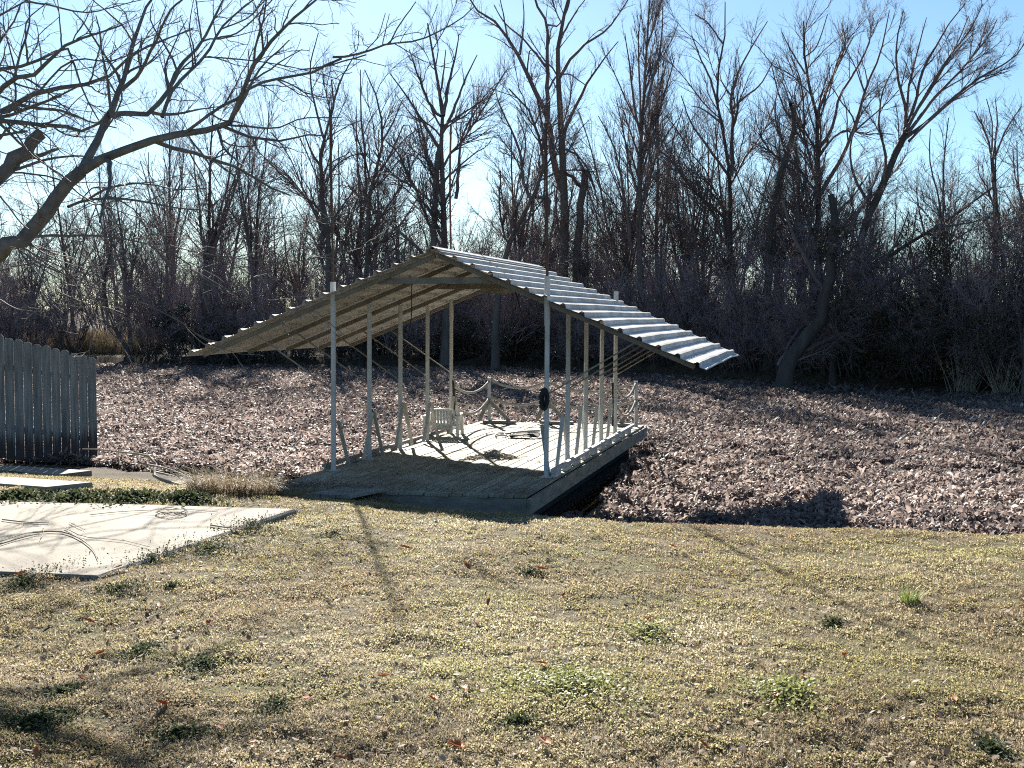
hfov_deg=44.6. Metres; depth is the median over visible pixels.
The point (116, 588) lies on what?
weed clump
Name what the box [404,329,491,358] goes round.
brush
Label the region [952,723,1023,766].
weed clump
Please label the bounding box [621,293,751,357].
brush
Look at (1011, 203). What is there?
bare tree
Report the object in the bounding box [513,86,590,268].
bare tree
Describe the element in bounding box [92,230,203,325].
bare bush
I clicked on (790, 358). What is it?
twisted tree
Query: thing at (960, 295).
bare bush
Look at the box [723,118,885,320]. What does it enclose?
bare tree
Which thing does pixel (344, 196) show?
bare tree
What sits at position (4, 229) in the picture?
bare tree
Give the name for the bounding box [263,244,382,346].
bare bush
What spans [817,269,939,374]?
bare bush
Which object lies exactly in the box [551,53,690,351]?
bare tree
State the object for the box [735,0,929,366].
old stump tree
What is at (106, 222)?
bare tree
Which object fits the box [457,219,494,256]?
bare tree
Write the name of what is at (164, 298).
bare bush
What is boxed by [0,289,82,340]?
bare bush
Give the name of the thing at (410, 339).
bare bush
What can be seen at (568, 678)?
weed mound
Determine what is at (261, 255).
bare tree
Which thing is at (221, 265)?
bare bush
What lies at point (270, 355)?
bare bush
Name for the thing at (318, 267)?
bare bush
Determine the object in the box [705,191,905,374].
bare bush
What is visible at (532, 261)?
bare bush
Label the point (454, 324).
bare bush
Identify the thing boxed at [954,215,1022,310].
bare bush
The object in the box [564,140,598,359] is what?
broken snag
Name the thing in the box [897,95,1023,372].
bare tree
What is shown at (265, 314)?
bare bush
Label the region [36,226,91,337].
bare tree
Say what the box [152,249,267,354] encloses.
bare bush
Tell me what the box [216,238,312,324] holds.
bare bush
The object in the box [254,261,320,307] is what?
bare bush
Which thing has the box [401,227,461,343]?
bare tree
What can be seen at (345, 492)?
gangplank
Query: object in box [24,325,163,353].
meadow grass
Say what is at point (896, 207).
bare tree
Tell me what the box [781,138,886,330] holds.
bare tree
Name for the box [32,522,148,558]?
fallen twig
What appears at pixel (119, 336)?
leaning sapling
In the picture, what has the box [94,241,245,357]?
bare bush
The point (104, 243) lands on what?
bare tree
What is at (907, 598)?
grass tuft
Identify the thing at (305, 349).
bare bush
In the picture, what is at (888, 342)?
brush
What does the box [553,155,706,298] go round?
bare bush
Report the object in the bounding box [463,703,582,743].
weed clump
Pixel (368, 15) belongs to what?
sky
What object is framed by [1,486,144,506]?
weed row
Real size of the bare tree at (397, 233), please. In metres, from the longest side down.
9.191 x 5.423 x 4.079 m
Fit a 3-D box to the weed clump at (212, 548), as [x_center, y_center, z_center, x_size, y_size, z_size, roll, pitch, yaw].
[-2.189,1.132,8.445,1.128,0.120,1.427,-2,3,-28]
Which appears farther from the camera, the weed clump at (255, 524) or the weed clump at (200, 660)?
the weed clump at (255, 524)
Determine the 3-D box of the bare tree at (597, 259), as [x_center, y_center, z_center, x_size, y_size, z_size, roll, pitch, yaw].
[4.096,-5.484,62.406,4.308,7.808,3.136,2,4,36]
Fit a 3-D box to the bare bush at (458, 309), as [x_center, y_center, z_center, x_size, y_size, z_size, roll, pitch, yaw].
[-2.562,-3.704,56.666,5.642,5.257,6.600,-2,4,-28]
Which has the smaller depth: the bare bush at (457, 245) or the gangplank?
the gangplank
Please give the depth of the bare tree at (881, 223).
48.85 m
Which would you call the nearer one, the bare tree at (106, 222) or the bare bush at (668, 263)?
the bare bush at (668, 263)
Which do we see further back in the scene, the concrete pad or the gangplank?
the gangplank
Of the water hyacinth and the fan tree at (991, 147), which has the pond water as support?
the water hyacinth
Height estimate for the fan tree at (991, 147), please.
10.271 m
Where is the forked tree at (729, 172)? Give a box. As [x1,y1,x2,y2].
[611,0,789,362]
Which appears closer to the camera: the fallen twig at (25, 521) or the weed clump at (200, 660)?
the weed clump at (200, 660)
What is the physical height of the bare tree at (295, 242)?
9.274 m
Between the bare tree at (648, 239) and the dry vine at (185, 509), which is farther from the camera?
the bare tree at (648, 239)
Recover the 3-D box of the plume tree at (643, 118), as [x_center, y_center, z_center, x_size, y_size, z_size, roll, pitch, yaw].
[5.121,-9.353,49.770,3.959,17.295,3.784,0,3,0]
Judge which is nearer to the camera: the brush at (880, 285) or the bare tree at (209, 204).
the brush at (880, 285)
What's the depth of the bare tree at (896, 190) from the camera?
47.51 m
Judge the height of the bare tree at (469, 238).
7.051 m
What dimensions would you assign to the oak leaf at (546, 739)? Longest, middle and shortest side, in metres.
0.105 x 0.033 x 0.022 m
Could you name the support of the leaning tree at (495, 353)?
on the ground at (674, 367)
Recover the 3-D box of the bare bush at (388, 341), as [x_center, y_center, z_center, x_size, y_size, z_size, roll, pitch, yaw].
[-5.177,-4.936,55.984,6.295,7.515,6.593,3,4,42]
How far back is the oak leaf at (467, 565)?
7.77 m
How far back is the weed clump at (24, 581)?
7.39 m
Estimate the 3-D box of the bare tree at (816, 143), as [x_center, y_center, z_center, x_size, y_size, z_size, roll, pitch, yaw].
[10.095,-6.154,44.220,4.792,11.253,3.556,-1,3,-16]
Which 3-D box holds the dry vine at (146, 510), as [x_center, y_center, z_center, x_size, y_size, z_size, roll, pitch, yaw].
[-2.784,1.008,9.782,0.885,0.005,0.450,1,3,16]
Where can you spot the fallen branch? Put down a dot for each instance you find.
(154, 475)
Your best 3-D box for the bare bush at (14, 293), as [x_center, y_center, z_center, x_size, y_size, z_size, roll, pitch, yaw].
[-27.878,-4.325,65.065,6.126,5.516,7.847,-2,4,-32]
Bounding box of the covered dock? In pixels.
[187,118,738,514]
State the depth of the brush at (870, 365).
38.74 m
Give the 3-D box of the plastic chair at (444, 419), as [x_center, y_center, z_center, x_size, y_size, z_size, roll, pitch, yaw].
[-1.090,0.597,19.783,0.592,0.446,0.556,0,3,6]
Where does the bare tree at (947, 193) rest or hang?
on the ground at (674, 367)
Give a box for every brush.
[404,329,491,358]
[420,315,564,358]
[460,320,556,364]
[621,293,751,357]
[683,285,791,364]
[802,321,912,385]
[814,199,1023,385]
[817,300,974,378]
[824,270,1016,384]
[912,229,1023,392]
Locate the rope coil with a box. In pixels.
[539,387,549,410]
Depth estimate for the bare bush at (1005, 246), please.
40.30 m
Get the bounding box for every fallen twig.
[0,532,39,544]
[2,519,48,524]
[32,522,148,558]
[210,524,256,529]
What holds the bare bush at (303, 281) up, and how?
on the ground at (674, 367)
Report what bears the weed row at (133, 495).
on the ground at (674, 367)
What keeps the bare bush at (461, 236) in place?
on the ground at (674, 367)
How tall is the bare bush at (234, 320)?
7.196 m
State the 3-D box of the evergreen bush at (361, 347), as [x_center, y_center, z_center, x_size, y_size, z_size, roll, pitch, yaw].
[-7.076,-1.779,57.084,4.465,1.949,3.876,2,4,30]
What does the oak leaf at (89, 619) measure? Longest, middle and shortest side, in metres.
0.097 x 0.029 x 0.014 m
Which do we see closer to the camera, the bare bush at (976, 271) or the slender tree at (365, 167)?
the bare bush at (976, 271)
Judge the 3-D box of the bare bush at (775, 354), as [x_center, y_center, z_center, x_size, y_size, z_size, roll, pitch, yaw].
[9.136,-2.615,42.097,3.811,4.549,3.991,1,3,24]
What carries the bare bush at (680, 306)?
on the ground at (674, 367)
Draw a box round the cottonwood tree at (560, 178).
[458,0,634,358]
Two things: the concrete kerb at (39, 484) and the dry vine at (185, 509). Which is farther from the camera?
the concrete kerb at (39, 484)
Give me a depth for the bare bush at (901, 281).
43.77 m
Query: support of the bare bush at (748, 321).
on the ground at (674, 367)
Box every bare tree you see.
[0,99,136,331]
[0,196,19,267]
[0,203,77,339]
[0,229,51,335]
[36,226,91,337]
[52,241,95,317]
[54,202,119,333]
[58,130,153,329]
[75,139,167,354]
[97,141,216,352]
[107,61,211,284]
[117,54,295,341]
[149,95,314,285]
[191,177,249,335]
[206,49,300,357]
[215,156,304,277]
[229,179,311,310]
[245,177,325,305]
[272,76,448,353]
[277,111,423,286]
[280,207,311,296]
[295,83,429,341]
[306,206,369,279]
[359,159,436,353]
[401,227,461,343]
[447,207,500,355]
[452,77,573,259]
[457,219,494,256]
[487,131,572,259]
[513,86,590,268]
[514,165,596,275]
[531,149,628,287]
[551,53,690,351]
[557,72,677,344]
[557,203,633,292]
[570,18,729,357]
[596,164,683,270]
[600,100,745,327]
[630,103,773,309]
[634,79,757,272]
[660,88,812,359]
[704,80,858,361]
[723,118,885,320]
[757,126,868,301]
[758,48,860,366]
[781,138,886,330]
[809,137,934,298]
[815,165,953,307]
[845,195,897,275]
[863,153,1008,366]
[866,195,904,274]
[882,89,1006,363]
[886,137,988,367]
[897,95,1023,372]
[928,214,1004,270]
[935,187,1020,289]
[956,93,1023,394]
[964,114,1023,272]
[982,136,1023,262]
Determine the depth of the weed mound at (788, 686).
5.05 m
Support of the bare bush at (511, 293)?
on the ground at (674, 367)
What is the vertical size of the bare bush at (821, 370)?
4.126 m
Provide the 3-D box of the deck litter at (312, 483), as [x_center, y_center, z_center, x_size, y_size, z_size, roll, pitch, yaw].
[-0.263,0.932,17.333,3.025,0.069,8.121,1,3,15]
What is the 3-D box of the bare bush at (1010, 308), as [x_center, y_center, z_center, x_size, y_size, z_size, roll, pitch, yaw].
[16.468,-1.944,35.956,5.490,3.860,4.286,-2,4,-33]
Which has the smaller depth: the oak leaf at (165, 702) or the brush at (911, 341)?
the oak leaf at (165, 702)
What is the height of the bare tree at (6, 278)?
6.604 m
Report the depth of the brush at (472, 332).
54.98 m
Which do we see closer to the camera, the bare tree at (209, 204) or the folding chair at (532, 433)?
the folding chair at (532, 433)
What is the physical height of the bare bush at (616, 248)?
8.092 m
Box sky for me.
[0,0,1023,308]
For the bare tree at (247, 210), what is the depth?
58.28 m
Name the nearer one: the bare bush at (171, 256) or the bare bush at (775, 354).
the bare bush at (775, 354)
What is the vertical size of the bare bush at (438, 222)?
7.960 m
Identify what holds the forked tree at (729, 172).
on the ground at (674, 367)
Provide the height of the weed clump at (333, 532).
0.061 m
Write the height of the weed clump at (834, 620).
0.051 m
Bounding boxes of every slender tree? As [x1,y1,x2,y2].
[236,33,381,358]
[308,26,453,349]
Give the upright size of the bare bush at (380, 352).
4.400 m
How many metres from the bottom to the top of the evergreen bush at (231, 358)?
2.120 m
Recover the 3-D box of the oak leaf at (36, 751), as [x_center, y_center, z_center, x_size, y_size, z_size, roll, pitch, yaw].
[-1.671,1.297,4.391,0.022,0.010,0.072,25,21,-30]
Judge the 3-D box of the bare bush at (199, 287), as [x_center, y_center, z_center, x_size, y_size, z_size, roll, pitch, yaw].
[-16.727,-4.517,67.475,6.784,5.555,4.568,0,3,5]
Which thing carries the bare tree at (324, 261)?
on the ground at (674, 367)
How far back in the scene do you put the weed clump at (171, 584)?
7.22 m
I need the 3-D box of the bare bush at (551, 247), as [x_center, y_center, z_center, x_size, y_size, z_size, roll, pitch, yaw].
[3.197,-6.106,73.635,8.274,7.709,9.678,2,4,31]
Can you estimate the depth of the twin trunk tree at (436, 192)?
54.70 m
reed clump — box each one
[934,338,1016,392]
[968,344,1021,394]
[1000,359,1021,394]
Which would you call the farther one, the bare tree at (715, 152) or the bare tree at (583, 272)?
the bare tree at (715, 152)
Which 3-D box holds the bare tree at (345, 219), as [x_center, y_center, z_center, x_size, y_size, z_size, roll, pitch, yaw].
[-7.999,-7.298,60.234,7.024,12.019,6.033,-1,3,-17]
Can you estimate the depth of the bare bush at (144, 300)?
68.05 m
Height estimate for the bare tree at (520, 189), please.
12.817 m
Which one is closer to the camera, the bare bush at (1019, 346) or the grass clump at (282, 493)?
the grass clump at (282, 493)
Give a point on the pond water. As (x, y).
(581, 498)
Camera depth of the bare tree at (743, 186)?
46.84 m
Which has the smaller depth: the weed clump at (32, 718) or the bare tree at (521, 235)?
the weed clump at (32, 718)
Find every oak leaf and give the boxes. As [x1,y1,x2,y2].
[34,745,39,757]
[79,616,94,622]
[90,649,104,655]
[157,699,168,704]
[300,694,313,699]
[333,754,350,759]
[448,739,467,747]
[464,562,470,569]
[486,596,490,605]
[538,735,551,744]
[698,738,709,748]
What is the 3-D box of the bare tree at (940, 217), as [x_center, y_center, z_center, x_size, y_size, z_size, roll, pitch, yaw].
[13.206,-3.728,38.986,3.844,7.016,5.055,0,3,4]
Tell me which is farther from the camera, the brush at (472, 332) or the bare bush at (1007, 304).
the brush at (472, 332)
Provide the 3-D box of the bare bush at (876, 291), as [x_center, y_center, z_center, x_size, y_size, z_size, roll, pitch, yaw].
[10.965,-3.347,39.606,5.481,6.247,5.233,-1,3,-21]
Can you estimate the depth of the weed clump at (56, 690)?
5.12 m
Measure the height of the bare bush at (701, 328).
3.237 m
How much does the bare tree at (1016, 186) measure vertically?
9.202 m
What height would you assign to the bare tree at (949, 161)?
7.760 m
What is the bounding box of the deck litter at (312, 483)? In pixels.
[274,428,617,493]
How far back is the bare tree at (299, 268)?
63.82 m
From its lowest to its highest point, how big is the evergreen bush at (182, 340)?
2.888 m
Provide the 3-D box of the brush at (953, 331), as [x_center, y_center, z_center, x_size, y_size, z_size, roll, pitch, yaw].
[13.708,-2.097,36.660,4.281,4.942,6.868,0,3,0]
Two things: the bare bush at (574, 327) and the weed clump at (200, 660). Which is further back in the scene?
the bare bush at (574, 327)
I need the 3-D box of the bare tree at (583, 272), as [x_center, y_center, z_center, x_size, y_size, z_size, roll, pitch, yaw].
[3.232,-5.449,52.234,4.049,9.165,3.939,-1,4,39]
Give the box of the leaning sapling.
[59,207,149,363]
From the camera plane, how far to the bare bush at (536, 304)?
54.85 m
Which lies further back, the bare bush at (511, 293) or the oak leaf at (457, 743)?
the bare bush at (511, 293)
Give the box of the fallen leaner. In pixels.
[808,165,1023,385]
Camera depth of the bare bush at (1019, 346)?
35.93 m
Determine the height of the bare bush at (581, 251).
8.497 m
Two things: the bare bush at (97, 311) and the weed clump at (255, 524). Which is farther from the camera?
the bare bush at (97, 311)
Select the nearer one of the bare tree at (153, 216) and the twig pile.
the twig pile
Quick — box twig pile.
[458,449,526,460]
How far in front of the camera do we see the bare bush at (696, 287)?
48.26 m
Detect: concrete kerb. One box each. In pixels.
[0,465,91,476]
[0,476,92,492]
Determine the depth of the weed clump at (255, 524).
9.26 m
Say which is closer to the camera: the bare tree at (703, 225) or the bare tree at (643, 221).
the bare tree at (703, 225)
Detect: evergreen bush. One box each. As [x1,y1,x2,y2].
[145,330,268,365]
[147,302,198,358]
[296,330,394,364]
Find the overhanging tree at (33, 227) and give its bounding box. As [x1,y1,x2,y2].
[0,0,473,390]
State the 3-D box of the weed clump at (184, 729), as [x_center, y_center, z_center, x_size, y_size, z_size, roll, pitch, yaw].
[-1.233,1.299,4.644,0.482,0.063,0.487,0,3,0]
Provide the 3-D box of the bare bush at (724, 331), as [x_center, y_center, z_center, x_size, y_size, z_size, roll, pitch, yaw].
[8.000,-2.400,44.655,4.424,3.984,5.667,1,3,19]
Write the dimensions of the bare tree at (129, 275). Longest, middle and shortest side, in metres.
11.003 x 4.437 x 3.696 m
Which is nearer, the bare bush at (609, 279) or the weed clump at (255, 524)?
the weed clump at (255, 524)
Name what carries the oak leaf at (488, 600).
on the ground at (674, 367)
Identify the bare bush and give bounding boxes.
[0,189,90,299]
[0,230,76,341]
[0,259,29,339]
[0,269,73,351]
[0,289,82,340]
[1,215,129,354]
[11,209,179,331]
[83,257,199,343]
[90,193,244,308]
[91,245,201,356]
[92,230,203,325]
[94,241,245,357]
[140,269,202,326]
[147,209,303,359]
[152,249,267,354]
[153,236,250,340]
[156,229,308,339]
[158,251,250,334]
[183,238,302,341]
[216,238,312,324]
[229,301,295,359]
[235,268,337,359]
[239,277,323,356]
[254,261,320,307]
[259,248,363,310]
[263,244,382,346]
[294,210,426,354]
[305,249,365,357]
[307,214,471,357]
[307,268,397,353]
[380,189,519,337]
[383,196,542,339]
[389,315,440,352]
[391,310,459,358]
[405,246,502,355]
[414,233,552,299]
[434,294,492,355]
[436,229,595,347]
[462,234,554,359]
[474,223,602,345]
[479,191,648,290]
[493,234,598,356]
[495,222,600,301]
[497,244,571,355]
[517,265,636,364]
[526,271,651,360]
[531,183,727,355]
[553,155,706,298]
[563,227,723,364]
[578,261,688,365]
[588,256,651,345]
[603,257,708,298]
[629,253,712,354]
[632,228,795,367]
[635,222,761,317]
[638,267,764,361]
[674,265,792,372]
[675,230,812,374]
[678,282,736,366]
[680,250,791,308]
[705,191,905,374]
[718,278,806,354]
[727,239,834,372]
[743,253,896,376]
[756,250,835,355]
[759,181,970,376]
[772,244,877,354]
[809,243,955,373]
[814,253,981,364]
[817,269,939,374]
[836,210,1022,381]
[864,204,1023,384]
[873,249,971,310]
[891,214,1023,384]
[949,294,1023,380]
[952,253,1006,325]
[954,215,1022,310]
[976,228,1022,269]
[981,243,1023,374]
[992,283,1023,362]
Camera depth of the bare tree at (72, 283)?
73.28 m
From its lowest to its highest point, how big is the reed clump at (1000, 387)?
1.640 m
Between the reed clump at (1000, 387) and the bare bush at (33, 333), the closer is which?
the reed clump at (1000, 387)
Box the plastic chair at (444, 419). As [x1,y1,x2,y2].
[422,409,463,436]
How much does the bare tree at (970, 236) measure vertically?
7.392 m
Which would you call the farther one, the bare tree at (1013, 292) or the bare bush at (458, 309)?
the bare bush at (458, 309)
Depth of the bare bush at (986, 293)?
35.52 m
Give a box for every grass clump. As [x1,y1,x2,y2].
[170,461,295,496]
[279,485,319,497]
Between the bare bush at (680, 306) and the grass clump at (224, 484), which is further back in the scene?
the bare bush at (680, 306)
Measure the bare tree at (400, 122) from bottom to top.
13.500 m
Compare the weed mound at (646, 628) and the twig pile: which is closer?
the weed mound at (646, 628)
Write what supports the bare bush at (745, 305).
on the ground at (674, 367)
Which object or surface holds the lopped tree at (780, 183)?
on the ground at (674, 367)
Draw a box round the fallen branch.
[82,449,202,485]
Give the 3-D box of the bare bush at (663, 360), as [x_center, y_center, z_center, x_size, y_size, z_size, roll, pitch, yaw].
[5.081,-3.425,47.490,6.617,5.418,4.455,-1,3,-26]
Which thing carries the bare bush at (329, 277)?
on the ground at (674, 367)
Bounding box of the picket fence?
[0,335,97,463]
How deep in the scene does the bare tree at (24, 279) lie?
61.16 m
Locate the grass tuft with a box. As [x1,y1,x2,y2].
[896,580,927,604]
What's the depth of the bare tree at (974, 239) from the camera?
44.43 m
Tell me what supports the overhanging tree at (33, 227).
on the ground at (674, 367)
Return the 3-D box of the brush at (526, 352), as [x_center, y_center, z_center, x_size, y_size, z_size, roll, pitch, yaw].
[0.566,-1.823,54.295,3.969,2.132,5.491,2,4,35]
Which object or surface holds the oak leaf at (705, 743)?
on the ground at (674, 367)
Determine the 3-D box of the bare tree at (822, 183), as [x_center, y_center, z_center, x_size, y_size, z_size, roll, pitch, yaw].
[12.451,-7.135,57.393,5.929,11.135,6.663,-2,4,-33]
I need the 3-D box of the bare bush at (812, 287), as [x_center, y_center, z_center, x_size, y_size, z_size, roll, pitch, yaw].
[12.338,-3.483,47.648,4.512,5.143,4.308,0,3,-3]
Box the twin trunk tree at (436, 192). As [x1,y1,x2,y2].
[312,0,526,366]
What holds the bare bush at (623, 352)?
on the ground at (674, 367)
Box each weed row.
[0,486,102,506]
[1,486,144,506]
[76,487,208,508]
[118,488,233,507]
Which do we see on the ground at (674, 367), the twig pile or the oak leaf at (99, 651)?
the oak leaf at (99, 651)
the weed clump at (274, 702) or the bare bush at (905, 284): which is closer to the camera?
the weed clump at (274, 702)
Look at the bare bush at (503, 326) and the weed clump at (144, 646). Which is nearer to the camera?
the weed clump at (144, 646)
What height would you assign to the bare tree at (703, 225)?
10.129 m
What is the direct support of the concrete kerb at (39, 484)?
on the ground at (674, 367)
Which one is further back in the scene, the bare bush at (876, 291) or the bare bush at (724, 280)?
the bare bush at (724, 280)
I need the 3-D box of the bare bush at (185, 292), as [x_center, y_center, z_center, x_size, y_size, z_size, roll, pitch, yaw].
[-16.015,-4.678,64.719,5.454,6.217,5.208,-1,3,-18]
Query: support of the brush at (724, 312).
on the ground at (674, 367)
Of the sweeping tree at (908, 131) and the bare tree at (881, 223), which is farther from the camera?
the bare tree at (881, 223)
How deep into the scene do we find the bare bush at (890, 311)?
39.23 m
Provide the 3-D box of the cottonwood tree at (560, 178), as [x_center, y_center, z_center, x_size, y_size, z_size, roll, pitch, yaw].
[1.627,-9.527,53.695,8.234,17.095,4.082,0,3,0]
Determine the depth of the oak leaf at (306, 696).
5.00 m
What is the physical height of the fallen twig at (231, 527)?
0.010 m
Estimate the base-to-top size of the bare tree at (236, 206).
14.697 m
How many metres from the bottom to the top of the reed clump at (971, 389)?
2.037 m
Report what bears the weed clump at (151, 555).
on the ground at (674, 367)
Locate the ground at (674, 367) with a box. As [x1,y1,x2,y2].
[0,309,1023,767]
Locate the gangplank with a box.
[306,487,384,498]
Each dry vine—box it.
[90,509,214,518]
[156,506,189,515]
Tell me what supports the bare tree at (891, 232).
on the ground at (674, 367)
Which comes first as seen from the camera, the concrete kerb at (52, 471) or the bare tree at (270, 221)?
the concrete kerb at (52, 471)
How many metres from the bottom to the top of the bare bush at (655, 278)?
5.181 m
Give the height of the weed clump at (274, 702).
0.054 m
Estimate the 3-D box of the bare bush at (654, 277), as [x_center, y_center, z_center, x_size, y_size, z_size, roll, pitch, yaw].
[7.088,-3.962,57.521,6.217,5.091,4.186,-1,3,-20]
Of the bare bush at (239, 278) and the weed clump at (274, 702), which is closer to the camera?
the weed clump at (274, 702)
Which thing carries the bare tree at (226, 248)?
on the ground at (674, 367)
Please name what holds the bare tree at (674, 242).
on the ground at (674, 367)
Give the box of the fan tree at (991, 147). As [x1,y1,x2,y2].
[959,85,1023,268]
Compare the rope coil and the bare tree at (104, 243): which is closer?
the rope coil
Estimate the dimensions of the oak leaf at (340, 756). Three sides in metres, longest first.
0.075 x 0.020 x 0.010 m
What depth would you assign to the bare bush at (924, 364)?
37.67 m
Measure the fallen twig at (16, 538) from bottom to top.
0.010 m
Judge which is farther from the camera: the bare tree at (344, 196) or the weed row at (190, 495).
the bare tree at (344, 196)
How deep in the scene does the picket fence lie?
19.79 m
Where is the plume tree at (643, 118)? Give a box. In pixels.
[592,0,687,362]
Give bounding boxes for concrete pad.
[0,501,296,579]
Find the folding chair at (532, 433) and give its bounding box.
[494,430,539,437]
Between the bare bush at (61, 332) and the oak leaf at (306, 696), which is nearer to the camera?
the oak leaf at (306, 696)
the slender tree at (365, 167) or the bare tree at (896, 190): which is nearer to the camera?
the bare tree at (896, 190)
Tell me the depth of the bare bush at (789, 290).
49.54 m
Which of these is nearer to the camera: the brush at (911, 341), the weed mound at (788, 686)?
the weed mound at (788, 686)
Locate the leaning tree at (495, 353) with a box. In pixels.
[466,16,612,369]
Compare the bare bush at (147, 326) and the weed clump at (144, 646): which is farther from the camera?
the bare bush at (147, 326)
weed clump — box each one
[0,547,114,612]
[0,697,127,750]
[11,674,104,713]
[52,632,189,681]
[69,576,186,607]
[83,530,199,587]
[100,711,241,757]
[111,528,273,566]
[145,649,299,682]
[152,580,183,594]
[179,510,291,546]
[233,676,328,734]
[312,526,351,542]
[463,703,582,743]
[514,566,551,581]
[811,614,871,629]
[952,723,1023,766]
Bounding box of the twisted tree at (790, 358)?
[759,155,975,387]
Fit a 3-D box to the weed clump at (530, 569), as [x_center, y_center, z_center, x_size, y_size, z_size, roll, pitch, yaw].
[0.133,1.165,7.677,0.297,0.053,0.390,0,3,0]
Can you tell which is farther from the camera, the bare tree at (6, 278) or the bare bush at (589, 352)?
the bare tree at (6, 278)
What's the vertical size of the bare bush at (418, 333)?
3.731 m
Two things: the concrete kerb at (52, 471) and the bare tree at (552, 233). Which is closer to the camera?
the concrete kerb at (52, 471)
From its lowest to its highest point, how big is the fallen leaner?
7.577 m
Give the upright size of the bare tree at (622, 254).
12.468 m
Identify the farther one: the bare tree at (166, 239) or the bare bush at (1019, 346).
the bare tree at (166, 239)
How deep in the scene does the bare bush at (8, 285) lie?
59.99 m
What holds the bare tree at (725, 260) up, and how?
on the ground at (674, 367)
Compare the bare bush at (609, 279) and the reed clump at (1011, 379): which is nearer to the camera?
the reed clump at (1011, 379)
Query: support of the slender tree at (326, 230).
on the ground at (674, 367)
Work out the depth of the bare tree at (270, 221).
82.85 m
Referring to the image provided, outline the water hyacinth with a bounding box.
[0,362,1023,536]
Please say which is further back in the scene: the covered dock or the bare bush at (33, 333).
the bare bush at (33, 333)
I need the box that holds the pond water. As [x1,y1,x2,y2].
[0,445,674,521]
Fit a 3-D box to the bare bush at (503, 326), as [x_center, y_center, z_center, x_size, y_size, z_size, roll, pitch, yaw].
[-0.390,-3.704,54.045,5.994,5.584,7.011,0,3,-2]
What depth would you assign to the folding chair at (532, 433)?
19.44 m
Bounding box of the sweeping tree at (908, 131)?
[840,0,1023,355]
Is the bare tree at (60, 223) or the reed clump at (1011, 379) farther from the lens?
the bare tree at (60, 223)
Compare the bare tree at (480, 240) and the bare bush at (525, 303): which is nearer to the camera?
the bare bush at (525, 303)
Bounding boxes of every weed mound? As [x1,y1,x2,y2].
[368,636,708,767]
[547,610,718,656]
[685,663,876,766]
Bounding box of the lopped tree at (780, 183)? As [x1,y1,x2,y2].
[735,56,814,370]
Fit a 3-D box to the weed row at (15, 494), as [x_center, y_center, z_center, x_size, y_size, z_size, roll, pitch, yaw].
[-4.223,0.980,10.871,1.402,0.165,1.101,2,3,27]

